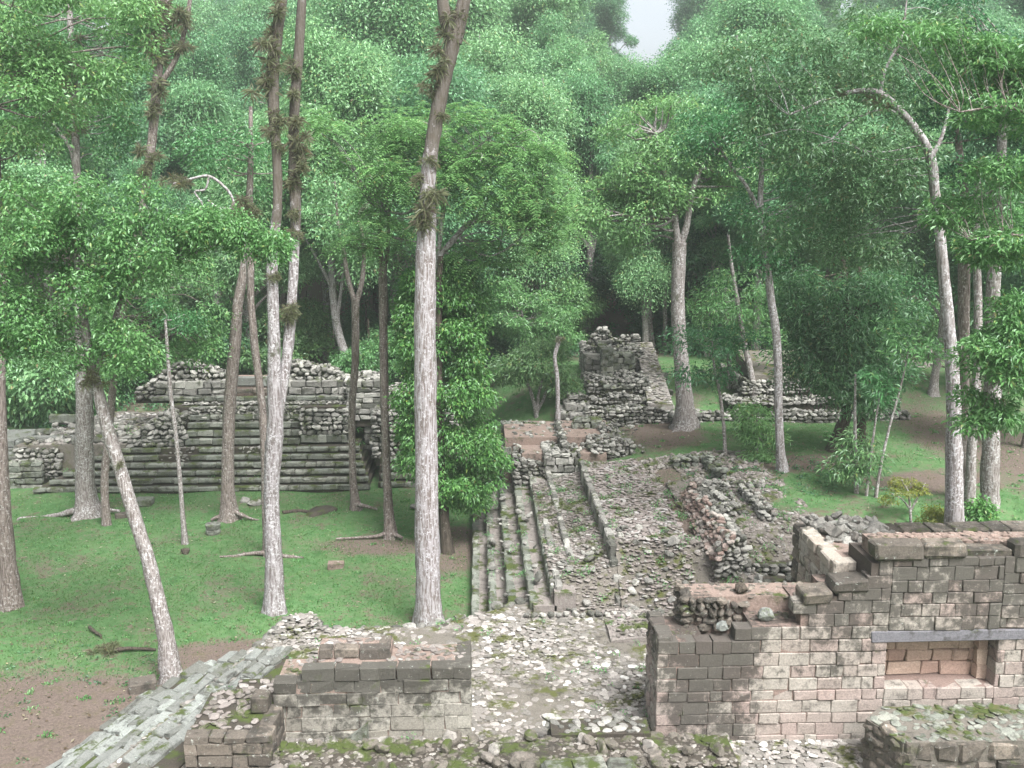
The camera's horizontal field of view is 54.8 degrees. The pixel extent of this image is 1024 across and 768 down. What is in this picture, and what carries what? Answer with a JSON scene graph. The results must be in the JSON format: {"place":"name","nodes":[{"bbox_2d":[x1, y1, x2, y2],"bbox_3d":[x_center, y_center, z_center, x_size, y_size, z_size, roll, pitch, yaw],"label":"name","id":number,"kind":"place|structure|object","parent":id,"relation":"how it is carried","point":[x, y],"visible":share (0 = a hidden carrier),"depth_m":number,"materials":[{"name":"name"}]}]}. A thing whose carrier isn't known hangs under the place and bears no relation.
{"place":"outdoors","nodes":[
{"label":"outdoors","id":0,"kind":"place"},
{"bbox_2d":[0,222,1023,767],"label":"ground","id":1,"kind":"structure","parent":0,"point":[22,734],"depth_m":32.56,"materials":[{"name":"green plant"}]},
{"bbox_2d":[0,15,126,324],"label":"forest tree","id":2,"kind":"object","parent":1,"relation":"on","point":[40,172],"visible":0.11,"depth_m":50.03,"materials":[{"name":"green plant"}]},
{"bbox_2d":[6,313,123,428],"bbox_3d":[-25.779,-0.281,51.408,10.766,6.954,6.188,0,10,-2],"label":"vine thicket","id":3,"kind":"object","parent":1,"relation":"on","point":[30,394],"visible":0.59,"depth_m":49.72,"materials":[{"name":"green plant"}]},
{"bbox_2d":[7,411,163,488],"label":"terrace wing","id":4,"kind":"structure","parent":1,"relation":"on","point":[40,457],"depth_m":42.88,"materials":[{"name":"grey stone"}]},
{"bbox_2d":[0,0,175,612],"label":"dark trunk tree","id":5,"kind":"object","parent":1,"relation":"on","point":[31,60],"visible":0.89,"depth_m":26.73,"materials":[{"name":"green plant"}]},
{"bbox_2d":[0,0,191,521],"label":"buttressed tree","id":6,"kind":"object","parent":1,"relation":"on","point":[87,504],"visible":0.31,"depth_m":36.12,"materials":[{"name":"green plant"}]},
{"bbox_2d":[71,100,186,259],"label":"forest tree","id":7,"kind":"object","parent":1,"relation":"on","point":[163,141],"visible":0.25,"depth_m":57.06,"materials":[{"name":"green plant"}]},
{"bbox_2d":[87,140,211,377],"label":"forest tree","id":8,"kind":"object","parent":1,"relation":"on","point":[181,201],"visible":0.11,"depth_m":52.49,"materials":[{"name":"green plant"}]},
{"bbox_2d":[0,167,301,685],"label":"leaning tree","id":9,"kind":"object","parent":1,"relation":"on","point":[31,235],"visible":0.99,"depth_m":22.77,"materials":[{"name":"green plant"}]},
{"bbox_2d":[96,245,215,377],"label":"understorey tree","id":10,"kind":"object","parent":1,"relation":"on","point":[184,300],"visible":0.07,"depth_m":53.93,"materials":[{"name":"green plant"}]},
{"bbox_2d":[73,0,239,526],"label":"mossy tree","id":11,"kind":"object","parent":1,"relation":"on","point":[157,84],"visible":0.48,"depth_m":34.87,"materials":[{"name":"green plant"}]},
{"bbox_2d":[111,0,225,60],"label":"forest tree","id":12,"kind":"object","parent":1,"relation":"on","point":[198,22],"visible":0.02,"depth_m":91.50,"materials":[{"name":"green plant"}]},
{"bbox_2d":[96,24,243,303],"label":"forest tree","id":13,"kind":"object","parent":1,"relation":"on","point":[208,59],"visible":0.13,"depth_m":63.27,"materials":[{"name":"green plant"}]},
{"bbox_2d":[46,646,302,767],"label":"pale stairway","id":14,"kind":"object","parent":1,"relation":"on","point":[117,735],"visible":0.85,"depth_m":21.55,"materials":[{"name":"grey stone"}]},
{"bbox_2d":[141,296,209,544],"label":"sapling","id":15,"kind":"object","parent":1,"relation":"on","point":[188,323],"visible":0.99,"depth_m":34.28,"materials":[{"name":"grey plant"}]},
{"bbox_2d":[138,73,264,310],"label":"forest tree","id":16,"kind":"object","parent":1,"relation":"on","point":[198,103],"visible":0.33,"depth_m":58.22,"materials":[{"name":"green plant"}]},
{"bbox_2d":[32,358,376,493],"bbox_3d":[-13.172,1.474,45.486,14.075,5.258,9.056,0,10,-2],"label":"stepped pyramid","id":17,"kind":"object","parent":1,"relation":"on","point":[315,414],"visible":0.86,"depth_m":43.32,"materials":[{"name":"grey stone"}]},
{"bbox_2d":[162,106,314,523],"bbox_3d":[-9.996,-2.325,37.202,5.195,15.664,4.828,-7,13,-34],"label":"slim tree","id":18,"kind":"object","parent":1,"relation":"on","point":[229,511],"visible":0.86,"depth_m":36.46,"materials":[{"name":"green plant"}]},
{"bbox_2d":[178,149,321,371],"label":"forest tree","id":19,"kind":"object","parent":1,"relation":"on","point":[228,271],"visible":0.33,"depth_m":50.60,"materials":[{"name":"green plant"}]},
{"bbox_2d":[213,0,291,98],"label":"forest tree","id":20,"kind":"object","parent":1,"relation":"on","point":[257,5],"visible":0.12,"depth_m":87.51,"materials":[{"name":"green plant"}]},
{"bbox_2d":[202,0,312,93],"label":"forest tree","id":21,"kind":"object","parent":1,"relation":"on","point":[243,34],"visible":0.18,"depth_m":77.15,"materials":[{"name":"green plant"}]},
{"bbox_2d":[220,199,303,558],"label":"slim tree","id":22,"kind":"object","parent":1,"relation":"on","point":[256,361],"visible":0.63,"depth_m":32.94,"materials":[{"name":"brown plant"}]},
{"bbox_2d":[172,173,261,277],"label":"tree","id":23,"kind":"object","parent":22,"relation":"attached to","point":[182,183],"visible":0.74,"depth_m":31.96,"materials":[{"name":"plant"}]},
{"bbox_2d":[220,308,308,374],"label":"understorey tree","id":24,"kind":"object","parent":1,"relation":"on","point":[244,362],"visible":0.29,"depth_m":52.59,"materials":[{"name":"green plant"}]},
{"bbox_2d":[226,50,302,307],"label":"forest tree","id":25,"kind":"object","parent":1,"relation":"on","point":[261,106],"visible":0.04,"depth_m":70.11,"materials":[{"name":"green plant"}]},
{"bbox_2d":[240,0,314,616],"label":"twin trunk tree","id":26,"kind":"object","parent":1,"relation":"on","point":[278,376],"visible":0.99,"depth_m":27.54,"materials":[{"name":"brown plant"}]},
{"bbox_2d":[239,294,338,369],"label":"understorey tree","id":27,"kind":"object","parent":1,"relation":"on","point":[313,333],"visible":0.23,"depth_m":55.51,"materials":[{"name":"green plant"}]},
{"bbox_2d":[235,82,352,364],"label":"forest tree","id":28,"kind":"object","parent":1,"relation":"on","point":[285,111],"visible":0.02,"depth_m":56.41,"materials":[{"name":"green plant"}]},
{"bbox_2d":[212,4,399,354],"bbox_3d":[-10.479,-8.765,51.248,9.828,21.126,8.042,-3,11,-16],"label":"forest tree","id":29,"kind":"object","parent":1,"relation":"on","point":[342,79],"visible":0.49,"depth_m":49.56,"materials":[{"name":"green plant"}]},
{"bbox_2d":[301,170,396,510],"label":"forked tree","id":30,"kind":"object","parent":1,"relation":"on","point":[356,504],"visible":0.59,"depth_m":37.56,"materials":[{"name":"green plant"}]},
{"bbox_2d":[303,161,415,540],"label":"tree","id":31,"kind":"object","parent":1,"relation":"on","point":[390,532],"visible":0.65,"depth_m":34.65,"materials":[{"name":"plant"}]},
{"bbox_2d":[333,301,394,374],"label":"understorey tree","id":32,"kind":"object","parent":1,"relation":"on","point":[364,314],"visible":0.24,"depth_m":58.44,"materials":[{"name":"green plant"}]},
{"bbox_2d":[327,319,409,385],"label":"understorey tree","id":33,"kind":"object","parent":1,"relation":"on","point":[369,355],"visible":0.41,"depth_m":52.21,"materials":[{"name":"green plant"}]},
{"bbox_2d":[337,258,401,325],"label":"understorey tree","id":34,"kind":"object","parent":1,"relation":"on","point":[374,291],"visible":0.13,"depth_m":63.96,"materials":[{"name":"green plant"}]},
{"bbox_2d":[324,48,431,379],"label":"forest tree","id":35,"kind":"object","parent":1,"relation":"on","point":[401,67],"visible":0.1,"depth_m":53.68,"materials":[{"name":"green plant"}]},
{"bbox_2d":[288,0,471,319],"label":"forest tree","id":36,"kind":"object","parent":1,"relation":"on","point":[396,21],"visible":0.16,"depth_m":63.10,"materials":[{"name":"green plant"}]},
{"bbox_2d":[346,370,482,487],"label":"terrace wing","id":37,"kind":"structure","parent":1,"relation":"on","point":[368,414],"depth_m":43.94,"materials":[{"name":"grey stone"}]},
{"bbox_2d":[63,423,803,742],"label":"weeds","id":38,"kind":"object","parent":1,"relation":"on","point":[557,549],"visible":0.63,"depth_m":28.88,"materials":[{"name":"green plant"}]},
{"bbox_2d":[405,0,470,626],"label":"tall tree","id":39,"kind":"object","parent":1,"relation":"on","point":[428,607],"visible":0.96,"depth_m":26.68,"materials":[{"name":"grey plant"}]},
{"bbox_2d":[281,90,603,533],"bbox_3d":[-2.296,-1.638,33.169,10.569,15.761,4.907,0,10,-2],"label":"feathery tree","id":40,"kind":"object","parent":1,"relation":"on","point":[462,163],"visible":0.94,"depth_m":31.80,"materials":[{"name":"green plant"}]},
{"bbox_2d":[383,234,517,554],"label":"leafy column tree","id":41,"kind":"object","parent":1,"relation":"on","point":[460,484],"visible":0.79,"depth_m":33.49,"materials":[{"name":"green plant"}]},
{"bbox_2d":[369,37,536,327],"bbox_3d":[-3.566,-7.956,53.128,8.801,19.986,9.991,-8,13,-37],"label":"forest tree","id":42,"kind":"object","parent":1,"relation":"on","point":[460,87],"visible":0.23,"depth_m":50.38,"materials":[{"name":"green plant"}]},
{"bbox_2d":[429,0,511,60],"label":"forest tree","id":43,"kind":"object","parent":1,"relation":"on","point":[482,9],"visible":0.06,"depth_m":70.04,"materials":[{"name":"green plant"}]},
{"bbox_2d":[406,12,551,243],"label":"forest tree","id":44,"kind":"object","parent":1,"relation":"on","point":[497,52],"visible":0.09,"depth_m":62.62,"materials":[{"name":"green plant"}]},
{"bbox_2d":[106,597,863,767],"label":"cobbled platform","id":45,"kind":"structure","parent":1,"relation":"on","point":[516,655],"depth_m":22.79,"materials":[{"name":"grey stone"}]},
{"bbox_2d":[183,678,285,767],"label":"ruined wall","id":46,"kind":"structure","parent":45,"relation":"on","point":[242,725],"depth_m":18.86,"materials":[{"name":"stone"}]},
{"bbox_2d":[273,635,472,738],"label":"ruined wall","id":47,"kind":"structure","parent":45,"relation":"on","point":[342,688],"depth_m":19.84,"materials":[{"name":"stone"}]},
{"bbox_2d":[860,702,1023,767],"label":"cobbled block","id":48,"kind":"structure","parent":45,"relation":"on","point":[980,735],"depth_m":18.21,"materials":[{"name":"grey stone"}]},
{"bbox_2d":[4,318,983,763],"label":"undergrowth","id":49,"kind":"object","parent":1,"relation":"on","point":[122,400],"visible":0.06,"depth_m":51.72,"materials":[{"name":"green plant"}]},
{"bbox_2d":[270,713,738,767],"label":"rubble wall","id":50,"kind":"structure","parent":1,"relation":"on","point":[618,741],"depth_m":18.48,"materials":[{"name":"grey stone"}]},
{"bbox_2d":[0,378,1022,764],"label":"fallen leaves","id":51,"kind":"object","parent":1,"relation":"on","point":[290,594],"depth_m":30.69,"materials":[{"name":"brown plant"}]},
{"bbox_2d":[467,63,571,289],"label":"forest tree","id":52,"kind":"object","parent":1,"relation":"on","point":[499,85],"visible":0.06,"depth_m":55.60,"materials":[{"name":"green plant"}]},
{"bbox_2d":[471,474,575,614],"bbox_3d":[0.000,5.014,33.935,2.811,2.269,16.514,0,10,-2],"label":"courtyard stairway","id":53,"kind":"object","parent":1,"relation":"on","point":[511,514],"visible":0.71,"depth_m":30.76,"materials":[{"name":"grey stone"}]},
{"bbox_2d":[479,274,587,352],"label":"tree","id":54,"kind":"object","parent":1,"relation":"on","point":[518,301],"visible":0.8,"depth_m":50.36,"materials":[{"name":"green plant"}]},
{"bbox_2d":[477,66,594,315],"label":"forest tree","id":55,"kind":"object","parent":1,"relation":"on","point":[542,105],"visible":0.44,"depth_m":51.58,"materials":[{"name":"green plant"}]},
{"bbox_2d":[486,335,586,418],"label":"tree","id":56,"kind":"object","parent":1,"relation":"on","point":[520,364],"visible":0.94,"depth_m":43.19,"materials":[{"name":"green plant"}]},
{"bbox_2d":[514,2,599,80],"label":"forest tree","id":57,"kind":"object","parent":1,"relation":"on","point":[549,31],"visible":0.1,"depth_m":69.97,"materials":[{"name":"green plant"}]},
{"bbox_2d":[498,0,616,101],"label":"forest tree","id":58,"kind":"object","parent":1,"relation":"on","point":[527,11],"visible":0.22,"depth_m":78.44,"materials":[{"name":"green plant"}]},
{"bbox_2d":[511,268,613,351],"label":"understorey tree","id":59,"kind":"object","parent":1,"relation":"on","point":[583,297],"visible":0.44,"depth_m":52.96,"materials":[{"name":"green plant"}]},
{"bbox_2d":[521,211,610,320],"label":"understorey tree","id":60,"kind":"object","parent":1,"relation":"on","point":[594,274],"visible":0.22,"depth_m":57.69,"materials":[{"name":"green plant"}]},
{"bbox_2d":[500,416,645,495],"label":"ruined platform","id":61,"kind":"structure","parent":1,"relation":"on","point":[556,447],"depth_m":38.03,"materials":[{"name":"grey stone"}]},
{"bbox_2d":[528,25,618,288],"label":"forest tree","id":62,"kind":"object","parent":1,"relation":"on","point":[562,59],"visible":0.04,"depth_m":62.13,"materials":[{"name":"green plant"}]},
{"bbox_2d":[547,66,634,338],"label":"forest tree","id":63,"kind":"object","parent":1,"relation":"on","point":[596,105],"visible":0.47,"depth_m":55.89,"materials":[{"name":"green plant"}]},
{"bbox_2d":[576,0,639,59],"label":"forest tree","id":64,"kind":"object","parent":1,"relation":"on","point":[611,14],"visible":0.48,"depth_m":113.68,"materials":[{"name":"green plant"}]},
{"bbox_2d":[523,458,695,617],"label":"paved ramp","id":65,"kind":"structure","parent":1,"relation":"on","point":[624,583],"depth_m":27.91,"materials":[{"name":"grey stone"}]},
{"bbox_2d":[555,326,674,427],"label":"ruined temple","id":66,"kind":"structure","parent":1,"relation":"on","point":[622,379],"depth_m":43.24,"materials":[{"name":"grey stone"}]},
{"bbox_2d":[598,45,654,110],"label":"forest tree","id":67,"kind":"object","parent":1,"relation":"on","point":[621,70],"visible":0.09,"depth_m":79.58,"materials":[{"name":"green plant"}]},
{"bbox_2d":[587,133,678,341],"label":"forest tree","id":68,"kind":"object","parent":1,"relation":"on","point":[640,273],"visible":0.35,"depth_m":51.53,"materials":[{"name":"green plant"}]},
{"bbox_2d":[592,257,695,338],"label":"understorey tree","id":69,"kind":"object","parent":1,"relation":"on","point":[657,321],"visible":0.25,"depth_m":58.15,"materials":[{"name":"green plant"}]},
{"bbox_2d":[613,37,703,257],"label":"forest tree","id":70,"kind":"object","parent":1,"relation":"on","point":[646,80],"visible":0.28,"depth_m":63.40,"materials":[{"name":"green plant"}]},
{"bbox_2d":[558,85,790,431],"bbox_3d":[6.754,-4.880,39.710,10.395,13.882,5.933,-2,11,-12],"label":"grey tree","id":71,"kind":"object","parent":1,"relation":"on","point":[666,200],"visible":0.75,"depth_m":38.41,"materials":[{"name":"green plant"}]},
{"bbox_2d":[664,0,711,46],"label":"forest tree","id":72,"kind":"object","parent":1,"relation":"on","point":[685,9],"visible":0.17,"depth_m":128.83,"materials":[{"name":"green plant"}]},
{"bbox_2d":[651,320,769,453],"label":"sapling","id":73,"kind":"object","parent":1,"relation":"on","point":[727,350],"visible":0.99,"depth_m":34.93,"materials":[{"name":"green plant"}]},
{"bbox_2d":[669,164,756,356],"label":"forest tree","id":74,"kind":"object","parent":1,"relation":"on","point":[702,220],"visible":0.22,"depth_m":51.05,"materials":[{"name":"green plant"}]},
{"bbox_2d":[602,449,824,642],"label":"collapsed walls","id":75,"kind":"structure","parent":1,"relation":"on","point":[725,545],"depth_m":28.16,"materials":[{"name":"grey stone"}]},
{"bbox_2d":[658,208,776,354],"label":"understorey tree","id":76,"kind":"object","parent":1,"relation":"on","point":[697,263],"visible":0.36,"depth_m":51.97,"materials":[{"name":"green plant"}]},
{"bbox_2d":[670,284,790,388],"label":"sapling","id":77,"kind":"object","parent":1,"relation":"on","point":[726,322],"visible":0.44,"depth_m":43.14,"materials":[{"name":"green plant"}]},
{"bbox_2d":[686,235,787,398],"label":"sapling","id":78,"kind":"object","parent":1,"relation":"on","point":[732,277],"visible":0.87,"depth_m":42.01,"materials":[{"name":"green plant"}]},
{"bbox_2d":[655,18,819,330],"bbox_3d":[12.312,-10.808,54.758,9.259,18.520,8.156,-2,11,-12],"label":"forest tree","id":79,"kind":"object","parent":1,"relation":"on","point":[699,51],"visible":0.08,"depth_m":53.42,"materials":[{"name":"green plant"}]},
{"bbox_2d":[662,41,830,349],"bbox_3d":[12.178,-8.653,49.554,9.323,16.061,7.468,7,13,35],"label":"forest tree","id":80,"kind":"object","parent":1,"relation":"on","point":[715,96],"visible":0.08,"depth_m":47.83,"materials":[{"name":"green plant"}]},
{"bbox_2d":[689,0,824,90],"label":"forest tree","id":81,"kind":"object","parent":1,"relation":"on","point":[738,15],"visible":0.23,"depth_m":61.45,"materials":[{"name":"green plant"}]},
{"bbox_2d":[724,400,792,462],"bbox_3d":[8.775,1.920,35.203,2.101,2.617,2.476,-5,12,-27],"label":"bush","id":82,"kind":"object","parent":1,"relation":"on","point":[755,432],"visible":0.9,"depth_m":34.94,"materials":[{"name":"green plant"}]},
{"bbox_2d":[663,64,855,472],"bbox_3d":[8.129,-3.450,32.425,6.346,13.532,4.691,0,10,-2],"label":"slim tree","id":83,"kind":"object","parent":1,"relation":"on","point":[708,142],"visible":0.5,"depth_m":31.75,"materials":[{"name":"green plant"}]},
{"bbox_2d":[668,407,910,424],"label":"terrace wall","id":84,"kind":"structure","parent":1,"relation":"on","point":[810,416],"depth_m":41.20,"materials":[{"name":"grey stone"}]},
{"bbox_2d":[719,350,900,411],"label":"ruined terrace","id":85,"kind":"structure","parent":1,"relation":"on","point":[742,385],"depth_m":42.95,"materials":[{"name":"grey stone"}]},
{"bbox_2d":[644,511,1023,741],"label":"ruined building","id":86,"kind":"structure","parent":1,"relation":"on","point":[872,614],"depth_m":19.61,"materials":[{"name":"stone"}]},
{"bbox_2d":[691,0,985,522],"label":"mottled tree","id":87,"kind":"object","parent":1,"relation":"on","point":[874,94],"visible":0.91,"depth_m":24.11,"materials":[{"name":"green plant"}]},
{"bbox_2d":[775,41,903,329],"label":"forest tree","id":88,"kind":"object","parent":1,"relation":"on","point":[876,120],"visible":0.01,"depth_m":52.24,"materials":[{"name":"green plant"}]},
{"bbox_2d":[790,91,894,328],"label":"forest tree","id":89,"kind":"object","parent":1,"relation":"on","point":[810,249],"visible":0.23,"depth_m":45.93,"materials":[{"name":"green plant"}]},
{"bbox_2d":[757,256,938,452],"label":"drooping tree","id":90,"kind":"object","parent":1,"relation":"on","point":[846,351],"visible":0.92,"depth_m":34.57,"materials":[{"name":"green plant"}]},
{"bbox_2d":[815,374,897,493],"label":"sapling","id":91,"kind":"object","parent":1,"relation":"on","point":[855,467],"visible":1,"depth_m":30.62,"materials":[{"name":"green plant"}]},
{"bbox_2d":[851,363,905,495],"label":"sapling","id":92,"kind":"object","parent":1,"relation":"on","point":[869,379],"visible":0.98,"depth_m":30.08,"materials":[{"name":"green plant"}]},
{"bbox_2d":[877,476,931,521],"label":"yellow tree","id":93,"kind":"object","parent":1,"relation":"on","point":[918,488],"visible":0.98,"depth_m":28.71,"materials":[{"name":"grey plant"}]},
{"bbox_2d":[869,311,943,497],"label":"sapling","id":94,"kind":"object","parent":1,"relation":"on","point":[921,348],"visible":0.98,"depth_m":29.68,"materials":[{"name":"green plant"}]},
{"bbox_2d":[846,128,970,363],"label":"forest tree","id":95,"kind":"object","parent":1,"relation":"on","point":[919,236],"visible":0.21,"depth_m":44.45,"materials":[{"name":"green plant"}]},
{"bbox_2d":[840,4,1023,441],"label":"overhanging tree","id":96,"kind":"object","parent":1,"relation":"on","point":[998,347],"visible":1,"depth_m":19.33,"materials":[{"name":"green plant"}]},
{"bbox_2d":[882,165,985,396],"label":"forest tree","id":97,"kind":"object","parent":1,"relation":"on","point":[933,389],"visible":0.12,"depth_m":43.87,"materials":[{"name":"green plant"}]},
{"bbox_2d":[854,0,1023,510],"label":"thick tree","id":98,"kind":"object","parent":1,"relation":"on","point":[990,472],"visible":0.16,"depth_m":28.19,"materials":[{"name":"green plant"}]},
{"bbox_2d":[882,66,1023,491],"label":"dark tree","id":99,"kind":"object","parent":1,"relation":"on","point":[963,306],"visible":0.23,"depth_m":29.02,"materials":[{"name":"green plant"}]},
{"bbox_2d":[893,1,1023,322],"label":"forest tree","id":100,"kind":"object","parent":1,"relation":"on","point":[1007,19],"depth_m":57.75,"materials":[{"name":"green plant"}]},
{"bbox_2d":[909,158,1023,512],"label":"dark tree","id":101,"kind":"object","parent":1,"relation":"on","point":[971,449],"visible":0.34,"depth_m":27.92,"materials":[{"name":"green plant"}]},
{"bbox_2d":[927,96,1023,397],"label":"forest tree","id":102,"kind":"object","parent":1,"relation":"on","point":[984,150],"visible":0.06,"depth_m":41.88,"materials":[{"name":"green plant"}]},
{"bbox_2d":[964,492,1001,521],"bbox_3d":[12.428,3.764,26.342,1.266,1.773,1.391,0,10,-2],"label":"bush","id":103,"kind":"object","parent":1,"relation":"on","point":[980,510],"visible":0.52,"depth_m":26.08,"materials":[{"name":"green plant"}]},
{"bbox_2d":[87,0,1006,69],"label":"sky","id":104,"kind":"structure","parent":0,"point":[648,24],"materials":[{"name":"white"}]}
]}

